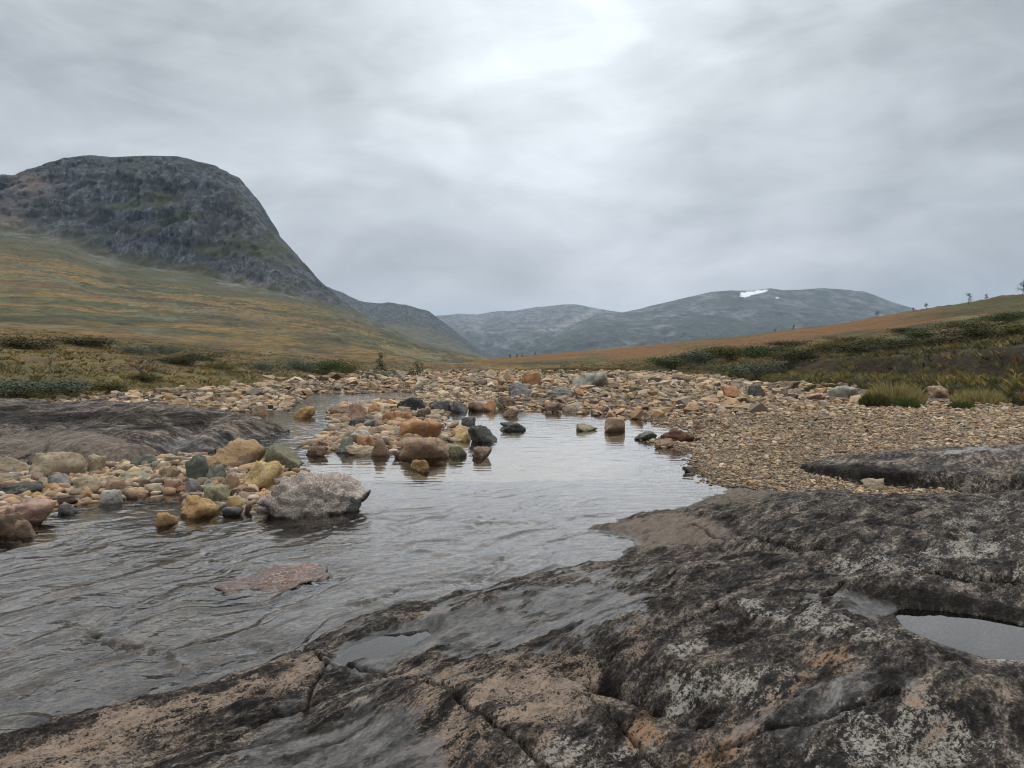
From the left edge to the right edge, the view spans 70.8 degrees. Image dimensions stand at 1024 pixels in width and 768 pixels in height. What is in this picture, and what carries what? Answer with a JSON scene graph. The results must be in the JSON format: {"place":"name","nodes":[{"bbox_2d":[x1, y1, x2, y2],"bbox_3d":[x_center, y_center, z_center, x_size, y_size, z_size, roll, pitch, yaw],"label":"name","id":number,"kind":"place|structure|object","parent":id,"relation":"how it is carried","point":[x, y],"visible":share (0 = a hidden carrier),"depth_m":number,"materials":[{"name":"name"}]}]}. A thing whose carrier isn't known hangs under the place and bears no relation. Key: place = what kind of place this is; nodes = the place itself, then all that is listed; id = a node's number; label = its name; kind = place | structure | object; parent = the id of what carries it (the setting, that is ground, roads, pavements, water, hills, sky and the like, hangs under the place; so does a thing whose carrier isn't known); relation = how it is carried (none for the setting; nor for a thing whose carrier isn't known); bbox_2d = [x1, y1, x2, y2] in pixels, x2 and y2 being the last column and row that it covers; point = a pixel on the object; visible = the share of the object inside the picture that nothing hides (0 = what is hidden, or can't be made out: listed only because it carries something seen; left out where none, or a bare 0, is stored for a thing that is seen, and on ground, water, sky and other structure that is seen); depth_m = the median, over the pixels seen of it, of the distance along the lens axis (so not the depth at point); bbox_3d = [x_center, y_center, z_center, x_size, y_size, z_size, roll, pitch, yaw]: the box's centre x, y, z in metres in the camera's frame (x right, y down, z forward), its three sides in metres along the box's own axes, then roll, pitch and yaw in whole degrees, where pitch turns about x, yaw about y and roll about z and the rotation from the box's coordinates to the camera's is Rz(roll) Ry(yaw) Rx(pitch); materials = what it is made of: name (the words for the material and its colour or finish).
{"place":"outdoors","nodes":[
{"label":"outdoors","id":0,"kind":"place"},
{"bbox_2d":[0,155,556,400],"bbox_3d":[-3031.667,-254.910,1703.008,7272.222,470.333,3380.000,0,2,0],"label":"mountain","id":1,"kind":"structure","parent":0,"point":[175,249],"depth_m":723.73,"materials":[{"name":"stone"}]},
{"bbox_2d":[0,333,77,349],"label":"shrub","id":2,"kind":"object","parent":1,"relation":"on","point":[23,344],"visible":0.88,"depth_m":40.95,"materials":[{"name":"green plant"}]},
{"bbox_2d":[26,378,95,391],"bbox_3d":[-17.622,0.041,28.154,2.847,0.595,2.947,0,2,14],"label":"shrub","id":3,"kind":"object","parent":1,"relation":"on","point":[69,383],"visible":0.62,"depth_m":27.91,"materials":[{"name":"green plant"}]},
{"bbox_2d":[0,374,122,396],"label":"shrub","id":4,"kind":"object","parent":1,"relation":"on","point":[10,387],"visible":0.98,"depth_m":26.38,"materials":[{"name":"green plant"}]},
{"bbox_2d":[40,334,122,348],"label":"shrub","id":5,"kind":"object","parent":1,"relation":"on","point":[91,341],"visible":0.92,"depth_m":47.65,"materials":[{"name":"green plant"}]},
{"bbox_2d":[80,379,133,389],"bbox_3d":[-17.502,0.021,30.285,3.435,0.432,2.309,0,2,9],"label":"shrub","id":6,"kind":"object","parent":1,"relation":"on","point":[105,386],"visible":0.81,"depth_m":30.00,"materials":[{"name":"green plant"}]},
{"bbox_2d":[113,343,166,355],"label":"shrub","id":7,"kind":"object","parent":1,"relation":"on","point":[133,350],"visible":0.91,"depth_m":45.95,"materials":[{"name":"green plant"}]},
{"bbox_2d":[138,342,188,354],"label":"shrub","id":8,"kind":"object","parent":1,"relation":"on","point":[168,349],"visible":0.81,"depth_m":55.41,"materials":[{"name":"green plant"}]},
{"bbox_2d":[149,355,208,364],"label":"shrub","id":9,"kind":"object","parent":1,"relation":"on","point":[185,360],"visible":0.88,"depth_m":42.94,"materials":[{"name":"green plant"}]},
{"bbox_2d":[174,351,228,360],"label":"shrub","id":10,"kind":"object","parent":1,"relation":"on","point":[199,356],"visible":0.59,"depth_m":51.96,"materials":[{"name":"green plant"}]},
{"bbox_2d":[197,360,253,369],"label":"shrub","id":11,"kind":"object","parent":1,"relation":"on","point":[225,365],"visible":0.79,"depth_m":45.59,"materials":[{"name":"green plant"}]},
{"bbox_2d":[0,328,473,398],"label":"grass","id":12,"kind":"structure","parent":1,"relation":"on","point":[62,367],"depth_m":39.28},
{"bbox_2d":[249,360,292,370],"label":"shrub","id":13,"kind":"object","parent":1,"relation":"on","point":[259,366],"visible":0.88,"depth_m":52.16,"materials":[{"name":"green plant"}]},
{"bbox_2d":[281,357,323,370],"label":"shrub","id":14,"kind":"object","parent":1,"relation":"on","point":[297,364],"visible":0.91,"depth_m":57.88,"materials":[{"name":"green plant"}]},
{"bbox_2d":[304,358,353,374],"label":"shrub","id":15,"kind":"object","parent":1,"relation":"on","point":[329,365],"visible":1,"depth_m":57.50,"materials":[{"name":"green plant"}]},
{"bbox_2d":[0,391,691,716],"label":"water","id":16,"kind":"structure","parent":0,"point":[551,423],"depth_m":16.35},
{"bbox_2d":[57,503,77,516],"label":"stone","id":17,"kind":"object","parent":16,"relation":"on","point":[67,510],"visible":1,"depth_m":7.60,"materials":[{"name":"stone"}]},
{"bbox_2d":[154,512,177,532],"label":"stone","id":18,"kind":"object","parent":16,"relation":"in","point":[165,521],"visible":1,"depth_m":7.01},
{"bbox_2d":[221,507,243,518],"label":"stone","id":19,"kind":"object","parent":16,"relation":"on","point":[231,512],"visible":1,"depth_m":7.50,"materials":[{"name":"stone"}]},
{"bbox_2d":[328,287,491,357],"bbox_3d":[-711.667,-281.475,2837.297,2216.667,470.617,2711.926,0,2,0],"label":"hill","id":20,"kind":"structure","parent":0,"point":[423,326],"depth_m":2457.09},
{"bbox_2d":[0,479,1023,767],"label":"bedrock","id":21,"kind":"structure","parent":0,"point":[742,629],"depth_m":3.75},
{"bbox_2d":[210,563,333,607],"bbox_3d":[-1.774,1.479,5.280,0.718,0.179,0.895,0,2,15],"label":"boulder","id":22,"kind":"object","parent":21,"relation":"on","point":[263,586],"visible":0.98,"depth_m":5.18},
{"bbox_2d":[334,629,431,664],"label":"puddle","id":23,"kind":"object","parent":21,"relation":"on","point":[384,646],"visible":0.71,"depth_m":3.90,"materials":[{"name":"liquid"}]},
{"bbox_2d":[893,609,1023,659],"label":"puddle","id":24,"kind":"object","parent":21,"relation":"on","point":[985,637],"visible":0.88,"depth_m":3.58,"materials":[{"name":"liquid"}]},
{"bbox_2d":[0,371,1023,552],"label":"riverbed","id":25,"kind":"structure","parent":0,"point":[510,472],"depth_m":11.85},
{"bbox_2d":[0,512,22,542],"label":"stone","id":26,"kind":"object","parent":25,"relation":"on","point":[7,523],"visible":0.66,"depth_m":6.61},
{"bbox_2d":[0,456,30,472],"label":"boulder","id":27,"kind":"object","parent":25,"relation":"on","point":[7,462],"visible":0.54,"depth_m":10.03,"materials":[{"name":"stone"}]},
{"bbox_2d":[0,481,42,494],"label":"boulder","id":28,"kind":"object","parent":25,"relation":"on","point":[20,488],"visible":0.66,"depth_m":8.30,"materials":[{"name":"stone"}]},
{"bbox_2d":[13,520,36,543],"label":"stone","id":29,"kind":"object","parent":25,"relation":"on","point":[24,531],"visible":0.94,"depth_m":6.57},
{"bbox_2d":[0,497,57,526],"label":"boulder","id":30,"kind":"object","parent":25,"relation":"on","point":[36,511],"visible":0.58,"depth_m":7.09,"materials":[{"name":"pink stone"}]},
{"bbox_2d":[29,451,87,476],"bbox_3d":[-6.167,1.161,9.745,0.768,0.498,0.538,0,2,0],"label":"boulder","id":31,"kind":"object","parent":25,"relation":"on","point":[50,463],"visible":0.62,"depth_m":9.60,"materials":[{"name":"stone"}]},
{"bbox_2d":[47,473,70,484],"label":"stone","id":32,"kind":"object","parent":25,"relation":"on","point":[59,478],"visible":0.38,"depth_m":8.91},
{"bbox_2d":[48,495,77,504],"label":"stone","id":33,"kind":"object","parent":25,"relation":"on","point":[69,499],"visible":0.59,"depth_m":8.06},
{"bbox_2d":[73,475,100,487],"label":"stone","id":34,"kind":"object","parent":25,"relation":"on","point":[83,481],"visible":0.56,"depth_m":8.63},
{"bbox_2d":[87,454,106,471],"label":"stone","id":35,"kind":"object","parent":25,"relation":"on","point":[96,462],"visible":0.63,"depth_m":9.97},
{"bbox_2d":[100,489,122,510],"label":"stone","id":36,"kind":"object","parent":25,"relation":"on","point":[111,500],"visible":0.99,"depth_m":8.10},
{"bbox_2d":[106,478,124,489],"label":"stone","id":37,"kind":"object","parent":25,"relation":"on","point":[111,484],"visible":0.48,"depth_m":8.65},
{"bbox_2d":[0,398,289,464],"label":"rock slab","id":38,"kind":"object","parent":25,"relation":"on","point":[114,431],"visible":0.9,"depth_m":13.82,"materials":[{"name":"stone"}]},
{"bbox_2d":[160,466,181,476],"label":"stone","id":39,"kind":"object","parent":25,"relation":"on","point":[172,471],"visible":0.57,"depth_m":9.44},
{"bbox_2d":[185,478,202,491],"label":"stone","id":40,"kind":"object","parent":25,"relation":"on","point":[192,485],"visible":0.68,"depth_m":8.77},
{"bbox_2d":[185,453,208,478],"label":"stone","id":41,"kind":"object","parent":25,"relation":"on","point":[196,466],"visible":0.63,"depth_m":9.37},
{"bbox_2d":[180,495,218,525],"bbox_3d":[-3.270,1.316,7.540,0.385,0.301,0.370,-1,2,-21],"label":"stone","id":42,"kind":"object","parent":25,"relation":"on","point":[196,509],"visible":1,"depth_m":7.46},
{"bbox_2d":[206,463,226,478],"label":"stone","id":43,"kind":"object","parent":25,"relation":"on","point":[217,470],"visible":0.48,"depth_m":9.34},
{"bbox_2d":[203,483,230,501],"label":"stone","id":44,"kind":"object","parent":25,"relation":"on","point":[215,492],"visible":0.62,"depth_m":8.17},
{"bbox_2d":[224,472,239,489],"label":"stone","id":45,"kind":"object","parent":25,"relation":"on","point":[232,480],"visible":0.56,"depth_m":8.72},
{"bbox_2d":[207,438,265,467],"bbox_3d":[-4.145,1.111,10.565,0.670,0.618,0.880,1,2,34],"label":"boulder","id":46,"kind":"object","parent":25,"relation":"on","point":[246,451],"visible":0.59,"depth_m":10.51,"materials":[{"name":"stone"}]},
{"bbox_2d":[0,395,497,532],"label":"shallows stones","id":47,"kind":"object","parent":25,"relation":"on","point":[338,426],"visible":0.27,"depth_m":10.27,"materials":[{"name":"stone"}]},
{"bbox_2d":[130,454,156,465],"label":"stone","id":48,"kind":"object","parent":47,"relation":"on","point":[149,459],"visible":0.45,"depth_m":10.56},
{"bbox_2d":[242,460,282,490],"bbox_3d":[-3.093,1.200,8.891,0.513,0.527,0.405,0,2,10],"label":"boulder","id":49,"kind":"object","parent":25,"relation":"on","point":[260,474],"visible":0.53,"depth_m":8.78,"materials":[{"name":"yellow stone"}]},
{"bbox_2d":[264,442,303,470],"bbox_3d":[-3.395,1.165,10.726,0.491,0.600,0.598,-1,2,-39],"label":"boulder","id":50,"kind":"object","parent":25,"relation":"on","point":[288,457],"visible":0.54,"depth_m":10.56,"materials":[{"name":"green stone"}]},
{"bbox_2d":[293,406,315,422],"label":"boulder","id":51,"kind":"object","parent":25,"relation":"on","point":[307,412],"visible":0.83,"depth_m":20.63,"materials":[{"name":"stone"}]},
{"bbox_2d":[255,471,370,533],"bbox_3d":[-2.147,1.292,7.793,1.170,0.709,0.784,-1,2,-30],"label":"boulder","id":52,"kind":"object","parent":25,"relation":"on","point":[310,502],"visible":0.91,"depth_m":7.54,"materials":[{"name":"stone"}]},
{"bbox_2d":[306,445,327,459],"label":"stone","id":53,"kind":"object","parent":25,"relation":"on","point":[316,452],"visible":0.98,"depth_m":12.29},
{"bbox_2d":[336,437,352,454],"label":"stone","id":54,"kind":"object","parent":25,"relation":"on","point":[341,449],"visible":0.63,"depth_m":12.75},
{"bbox_2d":[348,403,367,418],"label":"boulder","id":55,"kind":"object","parent":25,"relation":"on","point":[357,409],"visible":0.56,"depth_m":19.09,"materials":[{"name":"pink stone"}]},
{"bbox_2d":[345,444,373,457],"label":"boulder","id":56,"kind":"object","parent":25,"relation":"on","point":[356,450],"visible":0.89,"depth_m":12.48,"materials":[{"name":"stone"}]},
{"bbox_2d":[356,435,373,446],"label":"stone","id":57,"kind":"object","parent":25,"relation":"on","point":[364,440],"visible":0.45,"depth_m":13.08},
{"bbox_2d":[370,436,390,461],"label":"stone","id":58,"kind":"object","parent":25,"relation":"on","point":[380,450],"visible":0.87,"depth_m":12.26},
{"bbox_2d":[382,410,413,420],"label":"boulder","id":59,"kind":"object","parent":25,"relation":"on","point":[389,415],"visible":0.44,"depth_m":17.91,"materials":[{"name":"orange stone"}]},
{"bbox_2d":[397,397,424,410],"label":"boulder","id":60,"kind":"object","parent":25,"relation":"on","point":[414,403],"visible":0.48,"depth_m":22.24,"materials":[{"name":"black stone"}]},
{"bbox_2d":[410,459,429,476],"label":"stone","id":61,"kind":"object","parent":25,"relation":"on","point":[420,467],"visible":1,"depth_m":10.48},
{"bbox_2d":[399,419,443,436],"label":"boulder","id":62,"kind":"object","parent":25,"relation":"on","point":[426,428],"visible":0.54,"depth_m":14.30,"materials":[{"name":"orange stone"}]},
{"bbox_2d":[398,436,448,465],"bbox_3d":[-1.458,1.138,11.992,0.813,0.535,0.569,0,2,0],"label":"boulder","id":63,"kind":"object","parent":25,"relation":"on","point":[428,448],"visible":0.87,"depth_m":11.81,"materials":[{"name":"beige stone"}]},
{"bbox_2d":[429,400,450,410],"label":"boulder","id":64,"kind":"object","parent":25,"relation":"on","point":[441,404],"visible":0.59,"depth_m":23.17,"materials":[{"name":"grey stone"}]},
{"bbox_2d":[39,368,862,419],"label":"bank stones","id":65,"kind":"object","parent":25,"relation":"on","point":[681,392],"visible":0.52,"depth_m":30.89,"materials":[{"name":"stone"}]},
{"bbox_2d":[447,443,466,461],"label":"stone","id":66,"kind":"object","parent":25,"relation":"on","point":[456,452],"visible":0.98,"depth_m":12.16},
{"bbox_2d":[453,428,471,443],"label":"stone","id":67,"kind":"object","parent":25,"relation":"on","point":[463,434],"visible":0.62,"depth_m":14.71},
{"bbox_2d":[472,446,491,463],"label":"stone","id":68,"kind":"object","parent":25,"relation":"on","point":[480,455],"visible":1,"depth_m":11.95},
{"bbox_2d":[468,425,497,447],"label":"boulder","id":69,"kind":"object","parent":25,"relation":"on","point":[479,433],"visible":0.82,"depth_m":14.46,"materials":[{"name":"stone"}]},
{"bbox_2d":[500,422,525,432],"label":"boulder","id":70,"kind":"object","parent":25,"relation":"on","point":[511,427],"visible":0.77,"depth_m":16.72,"materials":[{"name":"stone"}]},
{"bbox_2d":[508,382,531,396],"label":"boulder","id":71,"kind":"object","parent":25,"relation":"on","point":[516,388],"visible":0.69,"depth_m":28.88,"materials":[{"name":"grey stone"}]},
{"bbox_2d":[521,371,540,385],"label":"boulder","id":72,"kind":"object","parent":25,"relation":"on","point":[532,377],"visible":0.66,"depth_m":38.97,"materials":[{"name":"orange stone"}]},
{"bbox_2d":[572,371,607,387],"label":"boulder","id":73,"kind":"object","parent":25,"relation":"on","point":[598,379],"visible":0.62,"depth_m":35.12,"materials":[{"name":"stone"}]},
{"bbox_2d":[604,417,624,437],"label":"boulder","id":74,"kind":"object","parent":25,"relation":"on","point":[614,424],"visible":0.84,"depth_m":16.52,"materials":[{"name":"beige stone"}]},
{"bbox_2d":[660,428,694,441],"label":"boulder","id":75,"kind":"object","parent":25,"relation":"on","point":[673,434],"visible":0.53,"depth_m":13.95,"materials":[{"name":"red stone"}]},
{"bbox_2d":[720,385,741,397],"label":"boulder","id":76,"kind":"object","parent":25,"relation":"on","point":[731,391],"visible":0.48,"depth_m":25.23,"materials":[{"name":"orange stone"}]},
{"bbox_2d":[747,384,764,396],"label":"boulder","id":77,"kind":"object","parent":25,"relation":"on","point":[756,390],"visible":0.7,"depth_m":26.99,"materials":[{"name":"stone"}]},
{"bbox_2d":[762,381,800,389],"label":"boulder","id":78,"kind":"object","parent":25,"relation":"on","point":[787,385],"visible":0.58,"depth_m":33.35,"materials":[{"name":"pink stone"}]},
{"bbox_2d":[638,399,1023,497],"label":"gravel stones","id":79,"kind":"object","parent":25,"relation":"on","point":[1009,412],"visible":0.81,"depth_m":13.34,"materials":[{"name":"gravel"}]},
{"bbox_2d":[828,385,859,399],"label":"boulder","id":80,"kind":"object","parent":25,"relation":"on","point":[842,391],"visible":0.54,"depth_m":23.50,"materials":[{"name":"stone"}]},
{"bbox_2d":[860,478,884,490],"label":"stone","id":81,"kind":"object","parent":25,"relation":"on","point":[871,483],"visible":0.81,"depth_m":8.77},
{"bbox_2d":[858,392,891,406],"bbox_3d":[10.640,0.452,21.099,0.998,0.502,0.971,0,2,0],"label":"grass tussock","id":82,"kind":"object","parent":25,"relation":"on","point":[870,400],"depth_m":20.91,"materials":[{"name":"green plant"}]},
{"bbox_2d":[861,379,929,404],"bbox_3d":[11.720,0.239,22.073,1.864,0.843,1.870,0,2,0],"label":"grass tussock","id":83,"kind":"object","parent":25,"relation":"on","point":[896,392],"depth_m":21.69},
{"bbox_2d":[892,396,921,407],"bbox_3d":[11.320,0.524,20.649,0.775,0.392,0.807,0,2,0],"label":"grass tussock","id":84,"kind":"object","parent":25,"relation":"on","point":[907,402],"depth_m":20.49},
{"bbox_2d":[800,444,1023,492],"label":"rock slab","id":85,"kind":"object","parent":25,"relation":"on","point":[973,468],"visible":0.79,"depth_m":9.52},
{"bbox_2d":[927,385,948,397],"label":"boulder","id":86,"kind":"object","parent":25,"relation":"on","point":[937,391],"visible":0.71,"depth_m":25.88,"materials":[{"name":"beige stone"}]},
{"bbox_2d":[947,387,1010,404],"bbox_3d":[14.674,0.349,22.616,1.734,0.581,1.827,0,2,0],"label":"grass tussock","id":87,"kind":"object","parent":25,"relation":"on","point":[986,396],"depth_m":22.23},
{"bbox_2d":[0,0,1023,315],"label":"sky","id":88,"kind":"structure","parent":0,"point":[438,157],"materials":[{"name":"grey"}]},
{"bbox_2d":[436,304,622,357],"bbox_3d":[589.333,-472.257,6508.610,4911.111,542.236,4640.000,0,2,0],"label":"mountain","id":89,"kind":"structure","parent":0,"point":[492,334],"depth_m":5827.51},
{"bbox_2d":[500,288,916,357],"bbox_3d":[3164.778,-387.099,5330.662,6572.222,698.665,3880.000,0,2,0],"label":"mountain","id":90,"kind":"structure","parent":0,"point":[722,314],"depth_m":4714.09,"materials":[{"name":"stone"}]},
{"bbox_2d":[450,294,1023,405],"bbox_3d":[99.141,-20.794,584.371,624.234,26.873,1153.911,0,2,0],"label":"moor","id":91,"kind":"structure","parent":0,"point":[874,326],"depth_m":118.70,"materials":[{"name":"plant"}]},
{"bbox_2d":[638,355,687,368],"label":"shrub","id":92,"kind":"object","parent":91,"relation":"on","point":[667,361],"visible":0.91,"depth_m":84.12,"materials":[{"name":"green plant"}]},
{"bbox_2d":[663,348,722,364],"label":"shrub","id":93,"kind":"object","parent":91,"relation":"on","point":[697,357],"visible":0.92,"depth_m":75.11,"materials":[{"name":"green plant"}]},
{"bbox_2d":[704,344,752,359],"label":"shrub","id":94,"kind":"object","parent":91,"relation":"on","point":[723,352],"visible":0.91,"depth_m":69.54,"materials":[{"name":"green plant"}]},
{"bbox_2d":[715,359,802,376],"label":"shrub","id":95,"kind":"object","parent":91,"relation":"on","point":[754,369],"visible":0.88,"depth_m":45.43,"materials":[{"name":"green plant"}]},
{"bbox_2d":[734,343,803,357],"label":"shrub","id":96,"kind":"object","parent":91,"relation":"on","point":[751,353],"visible":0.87,"depth_m":64.25,"materials":[{"name":"green plant"}]},
{"bbox_2d":[750,348,824,360],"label":"shrub","id":97,"kind":"object","parent":91,"relation":"on","point":[801,355],"visible":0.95,"depth_m":44.72,"materials":[{"name":"green plant"}]},
{"bbox_2d":[560,312,1023,401],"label":"grass","id":98,"kind":"structure","parent":91,"relation":"on","point":[982,378],"depth_m":35.10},
{"bbox_2d":[799,340,857,351],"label":"shrub","id":99,"kind":"object","parent":91,"relation":"on","point":[821,348],"visible":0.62,"depth_m":56.83,"materials":[{"name":"green plant"}]},
{"bbox_2d":[817,341,888,353],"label":"shrub","id":100,"kind":"object","parent":91,"relation":"on","point":[852,351],"visible":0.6,"depth_m":49.87,"materials":[{"name":"green plant"}]},
{"bbox_2d":[837,335,901,344],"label":"shrub","id":101,"kind":"object","parent":91,"relation":"on","point":[864,340],"visible":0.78,"depth_m":65.44,"materials":[{"name":"green plant"}]},
{"bbox_2d":[832,336,931,351],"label":"shrub","id":102,"kind":"object","parent":91,"relation":"on","point":[900,344],"visible":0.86,"depth_m":45.70,"materials":[{"name":"green plant"}]},
{"bbox_2d":[894,328,939,337],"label":"shrub","id":103,"kind":"object","parent":91,"relation":"on","point":[917,333],"visible":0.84,"depth_m":63.40,"materials":[{"name":"green plant"}]},
{"bbox_2d":[906,334,970,348],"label":"shrub","id":104,"kind":"object","parent":91,"relation":"on","point":[938,340],"visible":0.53,"depth_m":41.62,"materials":[{"name":"green plant"}]},
{"bbox_2d":[918,319,1022,330],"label":"shrub","id":105,"kind":"object","parent":91,"relation":"on","point":[960,325],"visible":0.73,"depth_m":57.82,"materials":[{"name":"green plant"}]},
{"bbox_2d":[921,322,1023,340],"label":"shrub","id":106,"kind":"object","parent":91,"relation":"on","point":[975,332],"visible":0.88,"depth_m":37.45,"materials":[{"name":"green plant"}]},
{"bbox_2d":[972,310,1023,322],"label":"shrub","id":107,"kind":"object","parent":91,"relation":"on","point":[999,318],"visible":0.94,"depth_m":61.70,"materials":[{"name":"green plant"}]},
{"bbox_2d":[991,323,1023,336],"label":"shrub","id":108,"kind":"object","parent":91,"relation":"on","point":[1015,329],"visible":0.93,"depth_m":36.02,"materials":[{"name":"green plant"}]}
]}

